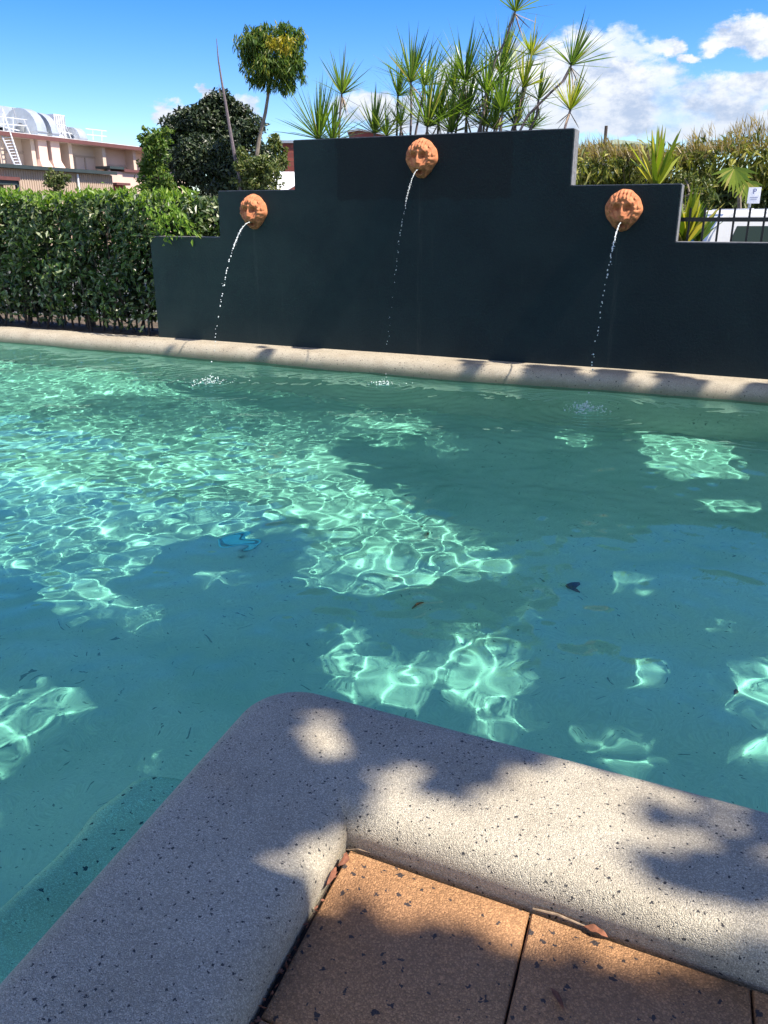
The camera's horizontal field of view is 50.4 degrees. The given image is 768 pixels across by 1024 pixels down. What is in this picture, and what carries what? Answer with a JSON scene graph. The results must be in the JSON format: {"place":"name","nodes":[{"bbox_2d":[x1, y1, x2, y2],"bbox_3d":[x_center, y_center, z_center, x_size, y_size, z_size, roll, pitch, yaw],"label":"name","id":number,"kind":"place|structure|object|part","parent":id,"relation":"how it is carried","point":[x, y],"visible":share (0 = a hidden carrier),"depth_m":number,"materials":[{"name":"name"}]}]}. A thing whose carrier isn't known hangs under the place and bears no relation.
{"place":"outdoors","nodes":[
{"label":"outdoors","id":0,"kind":"place"},
{"bbox_2d":[0,313,158,336],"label":"garden bed","id":1,"kind":"object","parent":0,"point":[77,327],"depth_m":10.28,"materials":[{"name":"brown soil"}]},
{"bbox_2d":[0,214,218,330],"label":"iron fence","id":2,"kind":"object","parent":1,"relation":"on","point":[93,323],"visible":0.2,"depth_m":10.18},
{"bbox_2d":[0,182,219,334],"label":"hedge","id":3,"kind":"object","parent":1,"relation":"on","point":[32,215],"visible":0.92,"depth_m":9.40,"materials":[{"name":"green plant"}]},
{"bbox_2d":[271,74,364,138],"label":"dracaena","id":4,"kind":"object","parent":1,"relation":"on","point":[318,131],"visible":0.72,"depth_m":8.14,"materials":[{"name":"green plant"}]},
{"bbox_2d":[295,86,368,138],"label":"dracaena","id":5,"kind":"object","parent":1,"relation":"on","point":[335,122],"visible":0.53,"depth_m":8.19,"materials":[{"name":"green plant"}]},
{"bbox_2d":[316,46,371,137],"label":"dracaena","id":6,"kind":"object","parent":1,"relation":"on","point":[343,83],"visible":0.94,"depth_m":8.22,"materials":[{"name":"green plant"}]},
{"bbox_2d":[348,85,407,136],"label":"dracaena","id":7,"kind":"object","parent":1,"relation":"on","point":[373,124],"visible":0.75,"depth_m":8.13,"materials":[{"name":"green plant"}]},
{"bbox_2d":[368,99,409,135],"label":"dracaena","id":8,"kind":"object","parent":1,"relation":"on","point":[385,130],"visible":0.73,"depth_m":7.94,"materials":[{"name":"green plant"}]},
{"bbox_2d":[382,97,416,134],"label":"dracaena","id":9,"kind":"object","parent":1,"relation":"on","point":[399,117],"visible":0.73,"depth_m":8.12,"materials":[{"name":"green plant"}]},
{"bbox_2d":[373,53,426,135],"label":"dracaena","id":10,"kind":"object","parent":1,"relation":"on","point":[398,88],"visible":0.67,"depth_m":8.14,"materials":[{"name":"green plant"}]},
{"bbox_2d":[368,22,447,134],"bbox_3d":[0.251,-3.200,8.200,0.918,3.052,0.779,0,20,0],"label":"dracaena","id":11,"kind":"object","parent":1,"relation":"on","point":[411,75],"visible":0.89,"depth_m":7.75,"materials":[{"name":"green plant"}]},
{"bbox_2d":[391,36,454,134],"bbox_3d":[0.405,-3.268,8.464,0.768,3.000,0.769,0,20,0],"label":"dracaena","id":12,"kind":"object","parent":1,"relation":"on","point":[426,79],"visible":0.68,"depth_m":8.02,"materials":[{"name":"green plant"}]},
{"bbox_2d":[387,44,491,133],"bbox_3d":[0.447,-2.991,7.954,0.973,2.824,1.185,-8,21,-21],"label":"dracaena","id":13,"kind":"object","parent":1,"relation":"on","point":[429,108],"visible":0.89,"depth_m":7.58,"materials":[{"name":"green plant"}]},
{"bbox_2d":[405,62,474,133],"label":"dracaena","id":14,"kind":"object","parent":1,"relation":"on","point":[440,107],"visible":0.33,"depth_m":7.79,"materials":[{"name":"green plant"}]},
{"bbox_2d":[401,71,490,132],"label":"dracaena","id":15,"kind":"object","parent":1,"relation":"on","point":[452,124],"visible":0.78,"depth_m":7.59,"materials":[{"name":"green plant"}]},
{"bbox_2d":[433,46,477,132],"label":"dracaena","id":16,"kind":"object","parent":1,"relation":"on","point":[451,84],"visible":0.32,"depth_m":7.95,"materials":[{"name":"green plant"}]},
{"bbox_2d":[150,128,767,378],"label":"stepped wall","id":17,"kind":"structure","parent":1,"relation":"on","point":[503,245],"depth_m":7.43,"materials":[{"name":"black paint"}]},
{"bbox_2d":[240,194,266,228],"bbox_3d":[-1.329,-2.989,8.118,0.306,0.335,0.148,9,22,23],"label":"lion mask","id":18,"kind":"object","parent":17,"relation":"attached to","point":[253,209],"visible":1,"depth_m":8.09,"materials":[{"name":"ceramic"}]},
{"bbox_2d":[211,222,249,376],"bbox_3d":[-1.436,-2.056,7.729,0.038,1.309,1.404,3,20,9],"label":"water jet","id":19,"kind":"object","parent":18,"relation":"attached to","point":[228,261],"visible":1,"depth_m":7.69,"materials":[{"name":"white"}]},
{"bbox_2d":[406,138,437,177],"bbox_3d":[0.313,-3.158,7.274,0.305,0.335,0.148,9,22,23],"label":"lion mask","id":20,"kind":"object","parent":17,"relation":"attached to","point":[422,155],"visible":0.99,"depth_m":7.25,"materials":[{"name":"ceramic"}]},
{"bbox_2d":[386,169,418,377],"bbox_3d":[0.154,-2.089,7.236,0.047,1.802,0.880,8,21,20],"label":"water jet","id":21,"kind":"object","parent":20,"relation":"attached to","point":[402,219],"visible":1,"depth_m":7.12,"materials":[{"name":"white"}]},
{"bbox_2d":[605,189,642,231],"bbox_3d":[1.966,-2.486,6.729,0.307,0.335,0.148,9,22,23],"label":"lion mask","id":22,"kind":"object","parent":17,"relation":"attached to","point":[624,207],"visible":1,"depth_m":6.71,"materials":[{"name":"ceramic"}]},
{"bbox_2d":[586,222,620,402],"bbox_3d":[1.767,-1.622,6.528,0.035,1.315,1.065,8,21,22],"label":"water jet","id":23,"kind":"object","parent":22,"relation":"attached to","point":[607,274],"visible":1,"depth_m":6.46,"materials":[{"name":"white"}]},
{"bbox_2d":[417,17,508,132],"bbox_3d":[0.753,-3.092,7.916,0.984,3.040,0.892,0,20,0],"label":"dracaena","id":24,"kind":"object","parent":1,"relation":"on","point":[467,73],"visible":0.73,"depth_m":7.54,"materials":[{"name":"green plant"}]},
{"bbox_2d":[441,55,514,132],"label":"dracaena","id":25,"kind":"object","parent":1,"relation":"on","point":[469,93],"visible":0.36,"depth_m":7.78,"materials":[{"name":"green plant"}]},
{"bbox_2d":[441,33,527,131],"bbox_3d":[0.964,-2.980,7.818,0.822,2.896,0.817,19,27,42],"label":"dracaena","id":26,"kind":"object","parent":1,"relation":"on","point":[488,75],"visible":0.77,"depth_m":7.43,"materials":[{"name":"green plant"}]},
{"bbox_2d":[449,70,523,131],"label":"dracaena","id":27,"kind":"object","parent":1,"relation":"on","point":[486,115],"visible":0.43,"depth_m":7.62,"materials":[{"name":"green plant"}]},
{"bbox_2d":[455,73,534,130],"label":"dracaena","id":28,"kind":"object","parent":1,"relation":"on","point":[495,114],"visible":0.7,"depth_m":7.45,"materials":[{"name":"green plant"}]},
{"bbox_2d":[473,55,536,130],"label":"dracaena","id":29,"kind":"object","parent":1,"relation":"on","point":[503,100],"visible":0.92,"depth_m":7.31,"materials":[{"name":"green plant"}]},
{"bbox_2d":[472,82,549,130],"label":"dracaena","id":30,"kind":"object","parent":1,"relation":"on","point":[519,119],"visible":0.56,"depth_m":7.58,"materials":[{"name":"green plant"}]},
{"bbox_2d":[476,6,552,131],"bbox_3d":[1.122,-3.210,8.052,0.844,3.170,0.872,-12,23,-30],"label":"dracaena","id":31,"kind":"object","parent":1,"relation":"on","point":[506,50],"visible":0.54,"depth_m":7.60,"materials":[{"name":"green plant"}]},
{"bbox_2d":[480,0,552,131],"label":"dracaena","id":32,"kind":"object","parent":1,"relation":"on","point":[517,7],"visible":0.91,"depth_m":7.31,"materials":[{"name":"green plant"}]},
{"bbox_2d":[505,44,555,130],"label":"dracaena","id":33,"kind":"object","parent":1,"relation":"on","point":[523,75],"visible":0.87,"depth_m":7.39,"materials":[{"name":"green plant"}]},
{"bbox_2d":[521,99,551,129],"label":"dracaena","id":34,"kind":"object","parent":1,"relation":"on","point":[537,122],"visible":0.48,"depth_m":7.76,"materials":[{"name":"green plant"}]},
{"bbox_2d":[511,13,564,130],"bbox_3d":[1.399,-3.052,7.815,0.670,3.033,0.506,-8,21,-21],"label":"dracaena","id":35,"kind":"object","parent":1,"relation":"on","point":[531,41],"visible":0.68,"depth_m":7.42,"materials":[{"name":"green plant"}]},
{"bbox_2d":[523,58,560,129],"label":"dracaena","id":36,"kind":"object","parent":1,"relation":"on","point":[542,89],"visible":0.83,"depth_m":7.48,"materials":[{"name":"green plant"}]},
{"bbox_2d":[519,6,613,129],"bbox_3d":[1.679,-2.952,7.579,0.763,3.005,0.760,-17,26,-38],"label":"dracaena","id":37,"kind":"object","parent":1,"relation":"on","point":[575,56],"visible":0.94,"depth_m":7.16,"materials":[{"name":"green plant"}]},
{"bbox_2d":[534,60,605,127],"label":"dracaena","id":38,"kind":"object","parent":1,"relation":"on","point":[573,94],"visible":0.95,"depth_m":7.15,"materials":[{"name":"green plant"}]},
{"bbox_2d":[629,125,680,183],"bbox_3d":[2.375,-2.420,7.477,0.438,2.073,0.566,7,21,18],"label":"strap plant","id":39,"kind":"object","parent":1,"relation":"on","point":[659,171],"visible":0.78,"depth_m":7.20,"materials":[{"name":"green plant"}]},
{"bbox_2d":[673,170,717,210],"bbox_3d":[2.800,-2.259,7.558,0.372,1.720,0.288,15,24,35],"label":"bare shrub","id":40,"kind":"object","parent":1,"relation":"on","point":[707,193],"visible":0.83,"depth_m":7.27,"materials":[{"name":"plant"}]},
{"bbox_2d":[678,183,722,240],"bbox_3d":[2.666,-2.069,7.231,0.525,1.580,0.498,6,21,17],"label":"strap plant","id":41,"kind":"object","parent":1,"relation":"on","point":[695,229],"visible":0.41,"depth_m":7.04,"materials":[{"name":"green plant"}]},
{"bbox_2d":[693,200,721,240],"bbox_3d":[2.920,-2.179,7.690,0.442,1.478,0.431,5,20,14],"label":"strap plant","id":42,"kind":"object","parent":1,"relation":"on","point":[707,230],"visible":0.2,"depth_m":7.49,"materials":[{"name":"green plant"}]},
{"bbox_2d":[680,207,767,241],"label":"iron fence","id":43,"kind":"object","parent":1,"relation":"on","point":[719,219],"visible":0.23,"depth_m":6.79,"materials":[{"name":"black metal"}]},
{"bbox_2d":[5,256,157,321],"bbox_3d":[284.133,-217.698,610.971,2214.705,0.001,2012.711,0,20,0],"label":"ground","id":44,"kind":"structure","parent":0,"point":[82,303],"depth_m":21.95,"materials":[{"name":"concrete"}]},
{"bbox_2d":[42,167,72,191],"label":"garden shrub","id":45,"kind":"object","parent":44,"relation":"on","point":[55,181],"visible":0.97,"depth_m":27.69,"materials":[{"name":"green plant"}]},
{"bbox_2d":[0,130,182,251],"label":"factory building","id":46,"kind":"structure","parent":44,"relation":"on","point":[85,163],"depth_m":45.70,"materials":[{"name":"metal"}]},
{"bbox_2d":[0,106,12,130],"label":"plant box","id":47,"kind":"object","parent":46,"relation":"on","point":[6,109],"visible":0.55,"depth_m":45.10,"materials":[{"name":"white"}]},
{"bbox_2d":[1,109,21,164],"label":"ladder","id":48,"kind":"object","parent":46,"relation":"on","point":[15,149],"visible":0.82,"depth_m":42.64,"materials":[{"name":"metal"}]},
{"bbox_2d":[0,108,30,133],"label":"guard rail","id":49,"kind":"object","parent":46,"relation":"on","point":[13,124],"visible":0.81,"depth_m":43.55,"materials":[{"name":"metal"}]},
{"bbox_2d":[4,108,47,135],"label":"roof duct","id":50,"kind":"object","parent":46,"relation":"on","point":[35,123],"visible":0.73,"depth_m":44.66,"materials":[{"name":"metal"}]},
{"bbox_2d":[24,113,59,136],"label":"roof duct","id":51,"kind":"object","parent":46,"relation":"on","point":[51,126],"visible":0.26,"depth_m":45.45,"materials":[{"name":"metal"}]},
{"bbox_2d":[46,114,66,137],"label":"louvre box","id":52,"kind":"object","parent":46,"relation":"on","point":[58,119],"visible":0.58,"depth_m":46.85,"materials":[{"name":"metal"}]},
{"bbox_2d":[56,123,71,137],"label":"guard rail","id":53,"kind":"object","parent":46,"relation":"on","point":[59,124],"visible":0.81,"depth_m":46.65,"materials":[{"name":"metal"}]},
{"bbox_2d":[66,127,87,139],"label":"roof duct","id":54,"kind":"object","parent":46,"relation":"on","point":[78,133],"visible":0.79,"depth_m":47.37,"materials":[{"name":"metal"}]},
{"bbox_2d":[85,128,106,140],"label":"guard rail","id":55,"kind":"object","parent":46,"relation":"on","point":[101,135],"visible":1,"depth_m":49.44,"materials":[{"name":"metal"}]},
{"bbox_2d":[113,185,123,191],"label":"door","id":56,"kind":"structure","parent":46,"relation":"in","point":[114,186],"depth_m":49.49,"materials":[{"name":"brown"}]},
{"bbox_2d":[132,125,177,192],"bbox_3d":[-5.697,-7.535,20.629,1.195,4.121,0.773,0,20,0],"label":"young tree","id":57,"kind":"object","parent":44,"relation":"on","point":[154,144],"visible":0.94,"depth_m":20.09,"materials":[{"name":"green plant"}]},
{"bbox_2d":[141,87,277,227],"bbox_3d":[-4.789,-8.867,22.538,3.840,5.363,3.136,0,20,0],"label":"fig tree","id":58,"kind":"object","parent":44,"relation":"on","point":[200,150],"visible":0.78,"depth_m":21.93,"materials":[{"name":"green plant"}]},
{"bbox_2d":[216,38,241,189],"bbox_3d":[-3.424,-7.570,18.534,0.398,5.600,0.095,0,20,0],"label":"bare tree","id":59,"kind":"object","parent":44,"relation":"on","point":[230,132],"visible":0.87,"depth_m":18.11,"materials":[{"name":"brown wood"}]},
{"bbox_2d":[228,146,285,189],"bbox_3d":[-2.886,-6.572,18.877,1.295,3.490,0.818,0,20,0],"label":"olive shrub","id":60,"kind":"object","parent":44,"relation":"on","point":[260,172],"visible":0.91,"depth_m":18.32,"materials":[{"name":"green plant"}]},
{"bbox_2d":[232,20,308,155],"bbox_3d":[-2.465,-8.521,20.067,1.537,6.352,2.019,-17,26,-39],"label":"round crowned tree","id":61,"kind":"object","parent":44,"relation":"on","point":[276,53],"visible":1,"depth_m":19.27,"materials":[{"name":"green plant"}]},
{"bbox_2d":[264,133,291,171],"bbox_3d":[-4.707,-13.541,35.452,1.526,5.384,1.306,0,20,0],"label":"background tree","id":62,"kind":"object","parent":44,"relation":"on","point":[274,142],"visible":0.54,"depth_m":34.63,"materials":[{"name":"green plant"}]},
{"bbox_2d":[601,126,607,177],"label":"utility pole","id":63,"kind":"object","parent":44,"relation":"on","point":[605,131],"visible":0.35,"depth_m":45.49,"materials":[{"name":"brown wood"}]},
{"bbox_2d":[576,132,645,184],"bbox_3d":[4.436,-6.086,17.661,2.014,3.802,2.492,0,20,0],"label":"bamboo hedge","id":64,"kind":"object","parent":44,"relation":"on","point":[611,154],"visible":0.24,"depth_m":16.63,"materials":[{"name":"green plant"}]},
{"bbox_2d":[616,122,715,211],"bbox_3d":[5.727,-6.025,17.213,1.920,3.984,2.408,0,20,0],"label":"bamboo hedge","id":65,"kind":"object","parent":44,"relation":"on","point":[683,154],"visible":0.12,"depth_m":16.19,"materials":[{"name":"green plant"}]},
{"bbox_2d":[683,109,767,209],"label":"bamboo hedge","id":66,"kind":"object","parent":44,"relation":"on","point":[740,147],"visible":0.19,"depth_m":15.90,"materials":[{"name":"green plant"}]},
{"bbox_2d":[684,208,767,241],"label":"parked van","id":67,"kind":"object","parent":44,"relation":"on","point":[739,232],"visible":0.18,"depth_m":12.33,"materials":[{"name":"white paint"}]},
{"bbox_3d":[5.599,-4.101,12.395,0.870,0.460,0.012,-1,20,-3],"label":"window","id":68,"kind":"part","parent":67,"relation":"part of","materials":[{"name":"green glass"}]},
{"bbox_2d":[712,167,762,208],"bbox_3d":[6.200,-4.738,14.801,0.952,2.799,0.238,0,20,0],"label":"fan palm","id":69,"kind":"object","parent":44,"relation":"on","point":[735,177],"visible":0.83,"depth_m":14.33,"materials":[{"name":"green plant"}]},
{"bbox_2d":[747,187,761,207],"bbox_3d":[6.348,-4.400,14.371,0.200,2.452,0.063,6,21,17],"label":"parking sign","id":70,"kind":"object","parent":44,"relation":"on","point":[754,193],"visible":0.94,"depth_m":13.98,"materials":[{"name":"metal"}]},
{"bbox_2d":[273,172,294,189],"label":"shed","id":71,"kind":"structure","parent":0,"point":[288,179],"depth_m":32.27,"materials":[{"name":"white"}]},
{"bbox_2d":[281,140,294,189],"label":"brick building","id":72,"kind":"structure","parent":0,"point":[289,145],"depth_m":40.39,"materials":[{"name":"brick"}]},
{"bbox_2d":[347,129,384,137],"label":"brick building","id":73,"kind":"structure","parent":0,"point":[365,134],"depth_m":47.36,"materials":[{"name":"brick"}]},
{"bbox_2d":[0,342,767,983],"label":"water","id":74,"kind":"structure","parent":0,"point":[188,574],"depth_m":3.37,"materials":[{"name":"teal liquid"}]},
{"bbox_2d":[177,375,226,386],"bbox_3d":[-1.540,-1.190,7.273,0.651,0.086,0.401,0,20,0],"label":"splash","id":75,"kind":"object","parent":74,"relation":"on","point":[207,381],"visible":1,"depth_m":7.27,"materials":[{"name":"white liquid"}]},
{"bbox_2d":[564,401,611,413],"bbox_3d":[1.558,-0.822,6.275,0.368,0.070,0.378,-15,25,-37],"label":"splash","id":76,"kind":"object","parent":74,"relation":"on","point":[584,404],"visible":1,"depth_m":6.26,"materials":[{"name":"white liquid"}]},
{"bbox_2d":[0,0,767,194],"label":"sky","id":77,"kind":"structure","parent":0,"point":[117,67],"materials":[{"name":"blue"}]},
{"bbox_2d":[254,851,767,1023],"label":"paving","id":78,"kind":"structure","parent":0,"point":[379,942],"depth_m":1.54,"materials":[{"name":"orange stone"}]},
{"bbox_2d":[250,875,337,1023],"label":"leaf litter","id":79,"kind":"object","parent":78,"relation":"on","point":[258,1019],"visible":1,"depth_m":1.55,"materials":[{"name":"brown plant"}]},
{"bbox_2d":[326,867,336,884],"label":"dry leaf","id":80,"kind":"object","parent":78,"relation":"on","point":[332,875],"visible":1,"depth_m":1.75,"materials":[{"name":"brown plant"}]},
{"bbox_2d":[338,852,348,865],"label":"dry leaf","id":81,"kind":"object","parent":78,"relation":"on","point":[344,859],"visible":1,"depth_m":1.79,"materials":[{"name":"brown plant"}]},
{"bbox_2d":[550,988,563,1008],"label":"dry leaf","id":82,"kind":"object","parent":78,"relation":"on","point":[556,994],"visible":1,"depth_m":1.48,"materials":[{"name":"brown plant"}]},
{"bbox_2d":[533,908,584,925],"bbox_3d":[0.357,0.819,1.653,0.113,0.007,0.008,9,22,23],"label":"twig","id":83,"kind":"object","parent":78,"relation":"on","point":[555,914],"visible":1,"depth_m":1.65,"materials":[{"name":"beige wood"}]},
{"bbox_2d":[583,924,607,936],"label":"dry leaf","id":84,"kind":"object","parent":78,"relation":"on","point":[592,927],"visible":1,"depth_m":1.62,"materials":[{"name":"brown plant"}]},
{"bbox_2d":[579,139,655,180],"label":"distant house","id":85,"kind":"structure","parent":0,"point":[620,141],"depth_m":55.46,"materials":[{"name":"white"}]},
{"label":"pool floor","id":86,"kind":"structure","parent":0,"visible":0},
{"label":"pool wall","id":87,"kind":"structure","parent":86,"relation":"on","visible":0},
{"bbox_2d":[0,692,767,1023],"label":"coping edge","id":88,"kind":"object","parent":87,"relation":"on","point":[198,898],"visible":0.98,"depth_m":1.71,"materials":[{"name":"grey stone"}]},
{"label":"pool wall","id":89,"kind":"structure","parent":86,"relation":"on","visible":0},
{"bbox_2d":[0,326,767,402],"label":"pool coping","id":90,"kind":"object","parent":89,"relation":"on","point":[612,379],"visible":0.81,"depth_m":7.63,"materials":[{"name":"beige concrete"}]}
]}

